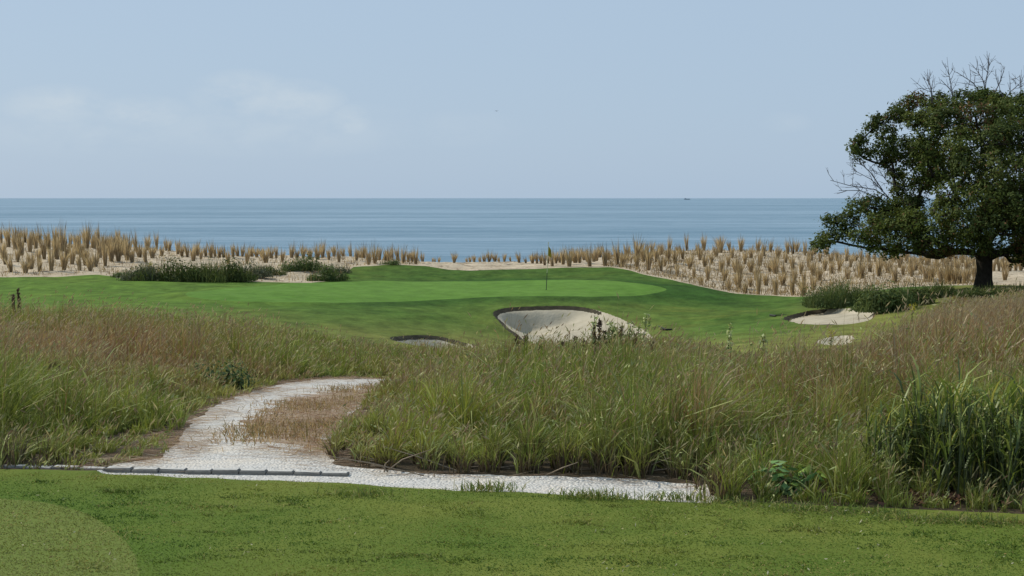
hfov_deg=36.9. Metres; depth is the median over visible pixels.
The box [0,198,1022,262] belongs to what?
sea
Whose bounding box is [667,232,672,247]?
beach grass clump
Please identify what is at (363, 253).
beach grass clump
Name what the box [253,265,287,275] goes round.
shrub
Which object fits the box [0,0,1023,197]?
sky
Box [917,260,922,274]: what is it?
beach grass clump
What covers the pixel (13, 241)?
beach grass clump
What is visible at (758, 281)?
beach grass clump
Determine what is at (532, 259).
beach grass clump
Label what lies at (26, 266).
beach grass clump
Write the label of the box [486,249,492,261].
beach grass clump
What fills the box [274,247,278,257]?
beach grass clump
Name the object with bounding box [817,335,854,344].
sand bunker
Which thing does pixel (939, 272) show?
beach grass clump
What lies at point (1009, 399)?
reed clump
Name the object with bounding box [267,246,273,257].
beach grass clump
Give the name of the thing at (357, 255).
beach grass clump
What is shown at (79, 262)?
beach grass clump
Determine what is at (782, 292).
dune straw
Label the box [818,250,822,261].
beach grass clump
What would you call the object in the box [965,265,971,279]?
beach grass clump
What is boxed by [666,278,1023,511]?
rough grass
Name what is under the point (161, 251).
beach grass clump
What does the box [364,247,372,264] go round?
beach grass clump
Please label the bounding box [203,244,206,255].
beach grass clump
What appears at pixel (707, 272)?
beach grass clump
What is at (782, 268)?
beach grass clump
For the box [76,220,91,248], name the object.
beach grass clump
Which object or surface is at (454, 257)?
beach grass clump
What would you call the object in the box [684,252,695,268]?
beach grass clump
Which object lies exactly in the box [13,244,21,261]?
beach grass clump
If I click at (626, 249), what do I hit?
beach grass clump
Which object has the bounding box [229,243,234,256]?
beach grass clump
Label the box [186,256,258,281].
shrub
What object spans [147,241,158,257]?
beach grass clump
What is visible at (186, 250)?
beach grass clump
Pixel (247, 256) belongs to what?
beach grass clump
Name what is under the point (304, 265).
shrub
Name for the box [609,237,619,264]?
beach grass clump
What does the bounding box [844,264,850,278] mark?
beach grass clump
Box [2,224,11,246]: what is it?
beach grass clump
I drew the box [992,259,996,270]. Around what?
beach grass clump
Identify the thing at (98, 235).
beach grass clump
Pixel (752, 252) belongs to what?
beach grass clump
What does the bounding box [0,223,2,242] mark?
beach grass clump
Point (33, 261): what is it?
beach grass clump
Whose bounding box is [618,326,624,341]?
seed stalk
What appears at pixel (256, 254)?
beach grass clump
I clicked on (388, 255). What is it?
beach grass clump
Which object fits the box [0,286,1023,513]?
rough ground
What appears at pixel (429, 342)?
sand bunker
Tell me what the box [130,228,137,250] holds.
beach grass clump
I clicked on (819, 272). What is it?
beach grass clump
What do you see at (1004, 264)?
beach grass clump
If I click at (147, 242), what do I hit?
beach grass clump
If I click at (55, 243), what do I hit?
beach grass clump
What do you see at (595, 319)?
leafy stalk
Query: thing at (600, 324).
seed stalk
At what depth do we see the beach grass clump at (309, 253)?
90.47 m
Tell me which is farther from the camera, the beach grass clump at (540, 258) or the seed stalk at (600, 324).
the beach grass clump at (540, 258)
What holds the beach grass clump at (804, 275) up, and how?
on the dune sand
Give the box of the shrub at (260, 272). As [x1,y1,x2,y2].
[218,259,272,277]
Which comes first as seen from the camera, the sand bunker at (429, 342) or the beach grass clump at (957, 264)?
the sand bunker at (429, 342)
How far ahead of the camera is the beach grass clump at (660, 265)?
79.32 m
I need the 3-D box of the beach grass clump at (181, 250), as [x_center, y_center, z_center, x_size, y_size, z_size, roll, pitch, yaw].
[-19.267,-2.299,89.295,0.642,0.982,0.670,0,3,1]
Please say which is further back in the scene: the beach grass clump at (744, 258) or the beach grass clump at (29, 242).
the beach grass clump at (29, 242)
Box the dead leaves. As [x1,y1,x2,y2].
[856,486,1014,505]
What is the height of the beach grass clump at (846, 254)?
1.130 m
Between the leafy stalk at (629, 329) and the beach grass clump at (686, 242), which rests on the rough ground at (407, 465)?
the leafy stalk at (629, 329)
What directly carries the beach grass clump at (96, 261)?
on the dune sand
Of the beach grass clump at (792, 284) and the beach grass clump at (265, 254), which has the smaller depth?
the beach grass clump at (792, 284)
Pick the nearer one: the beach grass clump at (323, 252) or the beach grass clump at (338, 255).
the beach grass clump at (338, 255)
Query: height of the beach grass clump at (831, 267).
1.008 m
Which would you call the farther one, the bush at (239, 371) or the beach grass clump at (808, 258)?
the beach grass clump at (808, 258)
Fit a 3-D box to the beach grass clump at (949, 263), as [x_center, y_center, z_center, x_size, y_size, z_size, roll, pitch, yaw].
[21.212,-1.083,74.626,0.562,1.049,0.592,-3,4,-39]
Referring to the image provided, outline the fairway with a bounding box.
[0,265,1018,353]
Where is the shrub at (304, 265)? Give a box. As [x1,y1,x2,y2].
[278,252,321,271]
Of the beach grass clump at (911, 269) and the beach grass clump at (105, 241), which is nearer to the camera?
the beach grass clump at (911, 269)
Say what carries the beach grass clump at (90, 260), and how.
on the dune sand
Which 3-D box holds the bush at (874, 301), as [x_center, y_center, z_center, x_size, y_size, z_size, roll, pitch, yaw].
[12.387,0.217,51.073,2.509,1.288,1.756,0,3,0]
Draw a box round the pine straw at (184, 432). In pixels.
[48,374,751,495]
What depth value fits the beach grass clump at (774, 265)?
79.93 m
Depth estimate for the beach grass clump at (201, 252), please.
88.03 m
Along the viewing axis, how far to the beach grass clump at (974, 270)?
74.75 m
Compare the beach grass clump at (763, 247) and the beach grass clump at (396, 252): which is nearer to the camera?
the beach grass clump at (396, 252)
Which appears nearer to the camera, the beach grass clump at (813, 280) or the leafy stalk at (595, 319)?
the leafy stalk at (595, 319)
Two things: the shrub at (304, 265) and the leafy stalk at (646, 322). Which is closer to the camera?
the leafy stalk at (646, 322)
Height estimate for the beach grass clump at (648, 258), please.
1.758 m
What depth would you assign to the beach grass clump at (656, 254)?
84.85 m
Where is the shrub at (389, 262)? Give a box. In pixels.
[379,259,400,264]
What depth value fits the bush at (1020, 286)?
52.28 m
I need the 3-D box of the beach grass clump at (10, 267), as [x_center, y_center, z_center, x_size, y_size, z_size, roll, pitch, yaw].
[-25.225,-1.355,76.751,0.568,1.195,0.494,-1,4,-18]
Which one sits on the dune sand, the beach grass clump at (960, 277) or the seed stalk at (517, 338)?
the beach grass clump at (960, 277)
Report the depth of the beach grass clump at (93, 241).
91.53 m
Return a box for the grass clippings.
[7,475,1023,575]
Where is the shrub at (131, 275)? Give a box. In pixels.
[116,260,161,280]
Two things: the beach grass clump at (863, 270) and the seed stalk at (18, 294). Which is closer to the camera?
the seed stalk at (18, 294)
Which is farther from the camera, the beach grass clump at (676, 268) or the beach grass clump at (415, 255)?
the beach grass clump at (415, 255)
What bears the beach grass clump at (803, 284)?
on the dune sand
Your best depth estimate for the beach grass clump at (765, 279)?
74.44 m
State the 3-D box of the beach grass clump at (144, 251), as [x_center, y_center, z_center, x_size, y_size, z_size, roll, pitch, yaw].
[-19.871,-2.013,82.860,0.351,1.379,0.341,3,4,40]
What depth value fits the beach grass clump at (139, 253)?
86.87 m
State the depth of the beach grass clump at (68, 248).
83.96 m
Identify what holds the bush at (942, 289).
on the fairway
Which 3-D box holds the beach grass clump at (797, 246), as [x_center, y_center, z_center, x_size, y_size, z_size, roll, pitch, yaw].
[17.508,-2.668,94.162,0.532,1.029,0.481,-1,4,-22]
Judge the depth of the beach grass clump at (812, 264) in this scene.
79.00 m
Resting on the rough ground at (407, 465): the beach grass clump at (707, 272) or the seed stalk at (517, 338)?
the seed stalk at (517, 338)
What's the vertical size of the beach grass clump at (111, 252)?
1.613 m
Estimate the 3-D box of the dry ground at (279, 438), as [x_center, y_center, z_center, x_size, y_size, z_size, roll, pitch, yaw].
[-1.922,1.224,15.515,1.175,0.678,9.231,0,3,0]
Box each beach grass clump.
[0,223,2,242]
[0,237,6,258]
[0,244,7,264]
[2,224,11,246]
[2,253,12,271]
[9,226,19,248]
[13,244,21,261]
[14,227,23,255]
[19,227,27,242]
[19,255,32,272]
[24,247,35,268]
[25,227,34,251]
[32,229,38,248]
[35,246,42,261]
[36,222,41,241]
[36,256,42,271]
[37,232,47,258]
[41,227,50,249]
[47,246,54,270]
[51,221,59,240]
[51,230,61,258]
[57,242,71,269]
[58,219,66,250]
[63,238,70,256]
[68,230,72,245]
[68,240,76,263]
[73,234,81,253]
[75,235,86,257]
[75,246,81,270]
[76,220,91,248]
[78,245,92,265]
[82,254,96,270]
[90,247,99,266]
[91,229,97,248]
[94,222,99,244]
[95,239,104,257]
[100,233,110,248]
[101,236,107,265]
[105,233,117,261]
[109,234,124,261]
[116,232,128,247]
[120,234,133,260]
[126,244,135,262]
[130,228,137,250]
[133,238,142,257]
[142,242,146,262]
[144,231,150,249]
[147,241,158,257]
[153,229,158,247]
[158,244,165,255]
[166,239,172,250]
[175,239,180,253]
[175,244,183,255]
[182,242,188,256]
[189,244,197,260]
[193,239,200,255]
[199,246,204,258]
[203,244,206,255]
[206,239,213,257]
[216,244,222,257]
[224,245,230,263]
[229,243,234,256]
[234,244,238,255]
[239,241,245,256]
[244,244,252,263]
[249,243,255,256]
[252,245,258,257]
[258,247,269,262]
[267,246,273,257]
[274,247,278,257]
[279,249,286,261]
[288,241,297,257]
[299,243,307,257]
[303,248,313,256]
[312,241,323,259]
[318,240,325,257]
[326,244,330,259]
[330,246,336,256]
[335,245,340,261]
[348,242,351,255]
[353,246,360,260]
[359,242,366,257]
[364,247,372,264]
[369,243,379,263]
[377,244,381,259]
[385,248,392,260]
[393,245,399,259]
[400,246,406,261]
[411,248,418,263]
[420,251,424,261]
[451,251,457,262]
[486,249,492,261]
[491,252,497,261]
[515,253,521,262]
[527,253,536,263]
[534,252,537,263]
[538,251,542,263]
[540,248,545,264]
[549,251,553,265]
[552,249,559,263]
[559,247,567,264]
[564,248,573,266]
[568,248,580,262]
[575,247,582,262]
[580,245,590,259]
[584,242,591,266]
[591,244,597,261]
[595,243,600,260]
[599,242,608,265]
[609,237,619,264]
[617,245,628,264]
[623,242,630,259]
[632,234,645,258]
[633,251,639,268]
[637,242,646,261]
[642,241,656,269]
[653,245,660,261]
[656,242,663,254]
[657,252,662,270]
[663,245,671,260]
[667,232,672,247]
[671,245,679,263]
[675,263,679,276]
[677,245,685,258]
[684,232,688,250]
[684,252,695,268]
[695,245,703,259]
[696,276,703,284]
[700,233,707,250]
[701,251,708,266]
[704,264,711,280]
[711,235,725,252]
[712,240,719,256]
[719,254,725,271]
[720,264,730,279]
[723,277,732,288]
[725,251,731,263]
[730,247,734,257]
[730,255,742,272]
[730,267,745,287]
[732,260,744,272]
[737,236,744,251]
[741,280,748,292]
[742,252,746,263]
[746,245,754,257]
[746,254,754,272]
[747,272,753,286]
[752,259,761,279]
[755,238,761,250]
[755,265,761,294]
[757,246,764,265]
[761,239,766,255]
[762,271,768,285]
[766,255,780,273]
[768,237,773,251]
[772,275,778,294]
[775,244,781,257]
[777,268,789,284]
[780,261,785,273]
[782,250,787,262]
[784,239,789,253]
[788,269,795,294]
[789,238,794,253]
[789,253,794,268]
[791,265,797,283]
[794,277,809,295]
[795,240,800,251]
[798,259,804,273]
[801,268,806,281]
[802,236,806,255]
[804,246,814,260]
[806,253,812,267]
[808,256,817,275]
[810,274,818,289]
[811,264,824,280]
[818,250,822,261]
[821,253,828,270]
[827,248,834,263]
[827,259,835,273]
[836,254,843,270]
[844,247,848,260]
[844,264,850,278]
[849,252,854,266]
[855,255,868,276]
[858,258,867,278]
[865,252,870,261]
[866,256,873,271]
[875,256,882,276]
[882,257,894,272]
[886,264,897,281]
[895,254,903,267]
[900,261,905,274]
[907,257,916,276]
[910,255,923,270]
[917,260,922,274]
[922,261,929,277]
[924,259,939,281]
[936,258,943,281]
[936,259,956,282]
[944,257,954,271]
[946,264,959,283]
[953,256,962,268]
[958,255,965,262]
[958,269,961,283]
[961,262,966,282]
[962,256,973,268]
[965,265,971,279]
[969,260,976,275]
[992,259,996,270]
[996,258,1000,270]
[997,258,1007,270]
[1001,263,1010,280]
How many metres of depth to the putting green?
68.17 m
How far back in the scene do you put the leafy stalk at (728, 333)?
34.02 m
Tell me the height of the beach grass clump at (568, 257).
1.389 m
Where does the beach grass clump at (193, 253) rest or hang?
on the dune sand
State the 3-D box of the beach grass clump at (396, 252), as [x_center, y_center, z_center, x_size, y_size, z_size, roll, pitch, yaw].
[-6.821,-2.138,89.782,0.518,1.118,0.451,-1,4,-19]
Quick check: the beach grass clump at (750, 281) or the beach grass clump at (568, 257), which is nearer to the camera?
the beach grass clump at (750, 281)
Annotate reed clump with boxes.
[805,390,979,496]
[827,399,941,493]
[875,354,1023,506]
[884,372,1023,499]
[933,368,1023,501]
[965,387,1023,497]
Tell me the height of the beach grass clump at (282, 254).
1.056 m
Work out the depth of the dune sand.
81.94 m
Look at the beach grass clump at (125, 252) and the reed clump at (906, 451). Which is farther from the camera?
the beach grass clump at (125, 252)
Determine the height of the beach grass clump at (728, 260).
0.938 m
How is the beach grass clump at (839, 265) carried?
on the dune sand
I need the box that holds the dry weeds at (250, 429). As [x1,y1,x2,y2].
[183,381,376,458]
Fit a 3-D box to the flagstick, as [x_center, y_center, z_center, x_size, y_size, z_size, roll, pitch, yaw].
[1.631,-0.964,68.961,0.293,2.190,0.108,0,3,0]
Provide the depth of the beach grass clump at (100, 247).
85.40 m
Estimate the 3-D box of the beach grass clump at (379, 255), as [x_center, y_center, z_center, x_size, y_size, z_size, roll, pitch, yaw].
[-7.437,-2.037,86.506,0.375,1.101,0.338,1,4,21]
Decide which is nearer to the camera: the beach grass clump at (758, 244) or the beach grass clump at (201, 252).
the beach grass clump at (201, 252)
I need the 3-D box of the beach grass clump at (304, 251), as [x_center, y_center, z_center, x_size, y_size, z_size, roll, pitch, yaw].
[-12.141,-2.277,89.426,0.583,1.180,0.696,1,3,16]
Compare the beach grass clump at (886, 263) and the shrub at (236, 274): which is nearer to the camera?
the shrub at (236, 274)
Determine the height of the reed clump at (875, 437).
0.595 m
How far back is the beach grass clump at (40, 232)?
96.83 m
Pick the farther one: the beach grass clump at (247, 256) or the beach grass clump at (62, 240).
the beach grass clump at (62, 240)
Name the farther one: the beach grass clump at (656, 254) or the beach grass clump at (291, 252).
the beach grass clump at (291, 252)
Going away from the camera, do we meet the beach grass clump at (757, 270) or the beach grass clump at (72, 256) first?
the beach grass clump at (757, 270)
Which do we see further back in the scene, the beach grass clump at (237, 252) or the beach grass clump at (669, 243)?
the beach grass clump at (669, 243)
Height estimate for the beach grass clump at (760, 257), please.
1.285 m
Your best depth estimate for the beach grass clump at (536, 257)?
87.33 m
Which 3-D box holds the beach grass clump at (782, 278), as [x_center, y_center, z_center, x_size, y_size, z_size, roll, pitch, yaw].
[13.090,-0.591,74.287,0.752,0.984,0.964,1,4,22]
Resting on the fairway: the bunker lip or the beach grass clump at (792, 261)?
the bunker lip
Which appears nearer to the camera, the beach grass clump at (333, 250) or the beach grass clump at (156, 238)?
the beach grass clump at (333, 250)
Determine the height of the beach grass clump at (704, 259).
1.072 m
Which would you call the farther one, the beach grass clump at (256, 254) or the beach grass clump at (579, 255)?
the beach grass clump at (256, 254)
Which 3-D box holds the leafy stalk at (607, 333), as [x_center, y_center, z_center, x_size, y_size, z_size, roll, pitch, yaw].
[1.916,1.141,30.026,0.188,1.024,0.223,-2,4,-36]
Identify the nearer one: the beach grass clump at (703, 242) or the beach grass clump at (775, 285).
the beach grass clump at (775, 285)
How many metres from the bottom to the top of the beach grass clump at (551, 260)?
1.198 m
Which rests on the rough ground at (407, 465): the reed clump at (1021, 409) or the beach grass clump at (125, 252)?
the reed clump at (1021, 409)
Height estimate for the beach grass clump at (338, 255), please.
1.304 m
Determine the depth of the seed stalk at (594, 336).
30.05 m
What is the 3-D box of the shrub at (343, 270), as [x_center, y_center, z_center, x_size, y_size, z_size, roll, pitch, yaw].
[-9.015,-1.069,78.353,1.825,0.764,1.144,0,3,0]
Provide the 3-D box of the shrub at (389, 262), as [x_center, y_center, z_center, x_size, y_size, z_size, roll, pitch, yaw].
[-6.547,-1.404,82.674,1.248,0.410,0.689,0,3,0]
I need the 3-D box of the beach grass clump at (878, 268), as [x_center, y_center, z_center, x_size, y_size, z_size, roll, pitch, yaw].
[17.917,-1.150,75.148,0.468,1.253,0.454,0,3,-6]
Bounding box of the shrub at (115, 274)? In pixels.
[110,270,128,277]
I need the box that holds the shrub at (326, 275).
[305,263,349,280]
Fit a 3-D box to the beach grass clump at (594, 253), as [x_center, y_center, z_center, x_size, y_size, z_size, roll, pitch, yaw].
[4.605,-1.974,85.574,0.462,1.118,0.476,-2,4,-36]
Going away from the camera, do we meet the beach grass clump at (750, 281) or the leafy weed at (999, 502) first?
the leafy weed at (999, 502)
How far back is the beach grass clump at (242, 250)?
90.68 m
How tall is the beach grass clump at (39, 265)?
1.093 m
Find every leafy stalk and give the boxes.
[588,315,598,352]
[606,320,616,347]
[624,321,635,337]
[634,324,641,345]
[641,313,651,349]
[725,323,733,352]
[759,333,767,352]
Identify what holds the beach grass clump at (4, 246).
on the dune sand
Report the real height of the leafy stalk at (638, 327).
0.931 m
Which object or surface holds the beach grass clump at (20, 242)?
on the dune sand
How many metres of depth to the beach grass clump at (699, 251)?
86.25 m
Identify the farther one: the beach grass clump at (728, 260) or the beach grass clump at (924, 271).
the beach grass clump at (728, 260)
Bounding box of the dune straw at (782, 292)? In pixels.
[0,241,974,295]
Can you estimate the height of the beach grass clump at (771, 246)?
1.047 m
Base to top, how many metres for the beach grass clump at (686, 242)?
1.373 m
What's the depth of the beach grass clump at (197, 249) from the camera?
90.42 m
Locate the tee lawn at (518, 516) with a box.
[0,469,1023,575]
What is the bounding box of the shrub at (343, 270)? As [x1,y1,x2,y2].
[318,262,352,273]
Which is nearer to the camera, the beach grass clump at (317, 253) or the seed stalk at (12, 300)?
the seed stalk at (12, 300)
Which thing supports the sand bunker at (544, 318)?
on the fairway
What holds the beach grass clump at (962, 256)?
on the dune sand
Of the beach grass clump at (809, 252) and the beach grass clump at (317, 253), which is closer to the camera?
the beach grass clump at (317, 253)
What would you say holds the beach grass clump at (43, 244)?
on the dune sand
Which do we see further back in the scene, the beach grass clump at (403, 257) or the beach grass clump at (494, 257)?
the beach grass clump at (494, 257)
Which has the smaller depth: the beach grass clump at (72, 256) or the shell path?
the shell path
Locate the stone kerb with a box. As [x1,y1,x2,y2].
[1,464,349,476]
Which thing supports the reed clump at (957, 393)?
on the rough ground at (407, 465)
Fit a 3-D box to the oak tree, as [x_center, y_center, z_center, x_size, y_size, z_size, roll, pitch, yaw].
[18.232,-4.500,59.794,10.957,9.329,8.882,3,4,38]
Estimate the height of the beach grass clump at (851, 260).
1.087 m
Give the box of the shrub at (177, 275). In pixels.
[125,254,229,282]
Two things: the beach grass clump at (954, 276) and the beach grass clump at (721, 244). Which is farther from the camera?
the beach grass clump at (721, 244)
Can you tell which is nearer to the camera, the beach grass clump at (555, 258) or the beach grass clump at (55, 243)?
the beach grass clump at (55, 243)
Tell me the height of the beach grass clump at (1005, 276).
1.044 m
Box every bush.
[184,357,261,390]
[800,273,886,308]
[846,280,919,313]
[885,276,941,305]
[918,277,970,297]
[953,280,1007,297]
[1004,281,1023,292]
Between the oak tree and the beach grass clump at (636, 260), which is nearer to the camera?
the oak tree
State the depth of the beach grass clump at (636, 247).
87.44 m
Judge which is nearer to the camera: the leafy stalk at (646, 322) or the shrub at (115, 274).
the leafy stalk at (646, 322)
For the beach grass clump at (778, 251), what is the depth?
89.73 m
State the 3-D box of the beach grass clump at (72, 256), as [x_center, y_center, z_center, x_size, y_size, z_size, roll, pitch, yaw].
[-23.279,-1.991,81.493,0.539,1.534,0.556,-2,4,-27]
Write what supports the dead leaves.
on the rough ground at (407, 465)
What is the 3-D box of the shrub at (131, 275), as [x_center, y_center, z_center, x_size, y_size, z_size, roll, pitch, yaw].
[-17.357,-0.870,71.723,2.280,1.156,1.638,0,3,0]
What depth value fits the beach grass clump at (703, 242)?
96.17 m
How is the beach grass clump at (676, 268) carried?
on the dune sand
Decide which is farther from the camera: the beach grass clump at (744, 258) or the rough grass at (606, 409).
the beach grass clump at (744, 258)
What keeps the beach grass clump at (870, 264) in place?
on the dune sand
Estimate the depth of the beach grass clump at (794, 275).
75.87 m
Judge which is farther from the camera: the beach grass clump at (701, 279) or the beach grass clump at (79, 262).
the beach grass clump at (79, 262)
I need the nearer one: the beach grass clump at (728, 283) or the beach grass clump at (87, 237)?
the beach grass clump at (728, 283)
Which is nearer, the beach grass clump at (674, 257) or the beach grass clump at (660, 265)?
the beach grass clump at (660, 265)
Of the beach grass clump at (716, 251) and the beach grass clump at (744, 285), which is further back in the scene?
the beach grass clump at (716, 251)
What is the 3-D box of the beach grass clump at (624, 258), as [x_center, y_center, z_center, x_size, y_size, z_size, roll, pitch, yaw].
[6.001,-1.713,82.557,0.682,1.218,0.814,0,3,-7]
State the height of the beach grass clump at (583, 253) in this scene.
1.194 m
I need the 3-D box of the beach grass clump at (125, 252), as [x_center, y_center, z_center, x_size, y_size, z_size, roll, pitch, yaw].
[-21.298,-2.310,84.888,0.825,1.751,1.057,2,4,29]
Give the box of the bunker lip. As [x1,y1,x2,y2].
[390,306,834,345]
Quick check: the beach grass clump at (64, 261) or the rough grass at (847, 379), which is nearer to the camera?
the rough grass at (847, 379)
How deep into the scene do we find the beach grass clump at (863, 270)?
73.74 m
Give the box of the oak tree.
[808,53,1023,287]
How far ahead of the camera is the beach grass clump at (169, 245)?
93.17 m
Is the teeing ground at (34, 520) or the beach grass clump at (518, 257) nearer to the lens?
the teeing ground at (34, 520)
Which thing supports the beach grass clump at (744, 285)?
on the dune sand
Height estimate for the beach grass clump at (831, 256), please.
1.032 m
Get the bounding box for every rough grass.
[0,286,515,469]
[282,283,1023,500]
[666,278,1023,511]
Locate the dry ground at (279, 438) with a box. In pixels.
[232,390,364,450]
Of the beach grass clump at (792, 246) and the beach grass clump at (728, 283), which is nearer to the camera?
the beach grass clump at (728, 283)
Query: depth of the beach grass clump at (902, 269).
75.28 m
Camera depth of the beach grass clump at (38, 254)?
82.14 m
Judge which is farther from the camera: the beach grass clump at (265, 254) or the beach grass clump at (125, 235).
the beach grass clump at (125, 235)
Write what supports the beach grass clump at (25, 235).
on the dune sand
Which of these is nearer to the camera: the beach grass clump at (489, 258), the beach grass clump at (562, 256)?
the beach grass clump at (562, 256)
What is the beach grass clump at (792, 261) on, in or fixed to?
on the dune sand
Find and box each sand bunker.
[397,339,471,346]
[498,309,651,342]
[790,308,874,324]
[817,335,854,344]
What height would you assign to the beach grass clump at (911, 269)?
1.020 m
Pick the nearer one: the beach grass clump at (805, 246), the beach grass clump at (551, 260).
the beach grass clump at (551, 260)
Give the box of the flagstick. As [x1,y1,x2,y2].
[546,242,551,289]
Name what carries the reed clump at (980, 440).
on the rough ground at (407, 465)
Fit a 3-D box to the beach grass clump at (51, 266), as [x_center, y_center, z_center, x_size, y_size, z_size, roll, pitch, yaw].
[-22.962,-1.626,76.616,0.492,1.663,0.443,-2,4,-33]
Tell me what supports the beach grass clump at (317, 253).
on the dune sand
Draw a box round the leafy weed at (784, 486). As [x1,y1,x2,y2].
[748,460,825,495]
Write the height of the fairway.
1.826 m
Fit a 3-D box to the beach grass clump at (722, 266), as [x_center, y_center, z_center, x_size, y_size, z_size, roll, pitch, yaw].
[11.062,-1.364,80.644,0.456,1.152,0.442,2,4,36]
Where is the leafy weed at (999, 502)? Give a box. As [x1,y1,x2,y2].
[995,495,1020,506]
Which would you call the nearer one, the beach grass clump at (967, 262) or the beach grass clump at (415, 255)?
the beach grass clump at (967, 262)
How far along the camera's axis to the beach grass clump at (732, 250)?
88.42 m
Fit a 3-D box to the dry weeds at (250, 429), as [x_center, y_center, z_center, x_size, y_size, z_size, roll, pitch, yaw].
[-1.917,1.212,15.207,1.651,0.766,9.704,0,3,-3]
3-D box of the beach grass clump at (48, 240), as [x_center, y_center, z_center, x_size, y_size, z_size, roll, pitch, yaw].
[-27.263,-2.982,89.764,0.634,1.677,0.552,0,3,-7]
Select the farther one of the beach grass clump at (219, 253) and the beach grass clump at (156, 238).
the beach grass clump at (156, 238)
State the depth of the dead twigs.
9.91 m
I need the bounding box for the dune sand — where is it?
[0,238,1023,296]
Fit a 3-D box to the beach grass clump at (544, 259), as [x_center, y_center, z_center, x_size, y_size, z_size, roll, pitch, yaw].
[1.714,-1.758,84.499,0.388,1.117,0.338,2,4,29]
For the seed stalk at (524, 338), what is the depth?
30.01 m
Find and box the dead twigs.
[331,443,754,476]
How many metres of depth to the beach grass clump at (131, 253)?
82.83 m
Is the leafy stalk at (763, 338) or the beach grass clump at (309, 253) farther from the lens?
the beach grass clump at (309, 253)
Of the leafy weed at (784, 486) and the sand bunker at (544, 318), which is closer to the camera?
the leafy weed at (784, 486)
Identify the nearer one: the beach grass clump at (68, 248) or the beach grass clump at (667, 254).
the beach grass clump at (68, 248)
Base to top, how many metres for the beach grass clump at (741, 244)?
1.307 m
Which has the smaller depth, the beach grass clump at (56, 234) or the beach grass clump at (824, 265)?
the beach grass clump at (824, 265)
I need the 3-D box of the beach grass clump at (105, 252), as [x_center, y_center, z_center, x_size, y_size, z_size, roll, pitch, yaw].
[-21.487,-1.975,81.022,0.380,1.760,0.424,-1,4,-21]
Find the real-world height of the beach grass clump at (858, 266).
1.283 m
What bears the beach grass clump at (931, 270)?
on the dune sand
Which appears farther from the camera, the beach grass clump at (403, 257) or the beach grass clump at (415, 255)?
the beach grass clump at (403, 257)
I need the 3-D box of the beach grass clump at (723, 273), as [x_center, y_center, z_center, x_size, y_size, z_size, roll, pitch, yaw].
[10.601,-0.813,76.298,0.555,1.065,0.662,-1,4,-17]
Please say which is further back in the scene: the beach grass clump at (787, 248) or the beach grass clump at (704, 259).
the beach grass clump at (787, 248)
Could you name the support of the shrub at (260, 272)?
on the dune sand
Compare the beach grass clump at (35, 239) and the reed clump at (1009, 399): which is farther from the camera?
the beach grass clump at (35, 239)
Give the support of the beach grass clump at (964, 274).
on the dune sand
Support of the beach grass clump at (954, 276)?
on the dune sand
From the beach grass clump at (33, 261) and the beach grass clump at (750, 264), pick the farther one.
the beach grass clump at (750, 264)
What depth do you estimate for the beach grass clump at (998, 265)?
80.22 m
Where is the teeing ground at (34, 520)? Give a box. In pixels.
[0,499,138,575]
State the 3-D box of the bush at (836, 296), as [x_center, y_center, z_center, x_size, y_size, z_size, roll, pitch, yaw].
[12.465,0.050,56.939,3.701,1.474,2.978,0,3,0]
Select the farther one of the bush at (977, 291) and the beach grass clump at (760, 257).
the beach grass clump at (760, 257)
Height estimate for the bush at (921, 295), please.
1.079 m
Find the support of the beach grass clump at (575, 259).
on the dune sand
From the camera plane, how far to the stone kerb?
9.89 m
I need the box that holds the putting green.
[185,280,665,302]
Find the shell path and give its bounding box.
[97,378,713,502]
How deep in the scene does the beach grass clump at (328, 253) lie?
85.74 m
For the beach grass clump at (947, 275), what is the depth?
67.54 m
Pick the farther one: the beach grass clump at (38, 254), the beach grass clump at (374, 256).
the beach grass clump at (374, 256)
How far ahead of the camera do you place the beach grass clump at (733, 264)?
80.99 m
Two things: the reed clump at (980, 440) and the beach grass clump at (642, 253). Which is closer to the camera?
the reed clump at (980, 440)
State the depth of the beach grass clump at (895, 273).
71.47 m
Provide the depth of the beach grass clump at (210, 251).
89.74 m
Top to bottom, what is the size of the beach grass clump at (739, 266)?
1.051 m
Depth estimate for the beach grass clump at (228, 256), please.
84.76 m
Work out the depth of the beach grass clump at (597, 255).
86.33 m
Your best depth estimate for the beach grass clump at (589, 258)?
83.05 m
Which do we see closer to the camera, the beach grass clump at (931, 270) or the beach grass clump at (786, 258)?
the beach grass clump at (931, 270)
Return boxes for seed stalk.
[11,294,15,311]
[16,288,20,310]
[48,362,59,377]
[514,334,519,360]
[523,334,528,358]
[590,325,596,350]
[596,318,602,353]
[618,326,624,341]
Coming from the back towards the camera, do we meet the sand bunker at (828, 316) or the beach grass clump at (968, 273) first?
the beach grass clump at (968, 273)
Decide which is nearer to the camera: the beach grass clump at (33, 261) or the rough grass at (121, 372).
the rough grass at (121, 372)
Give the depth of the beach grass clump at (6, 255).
80.00 m

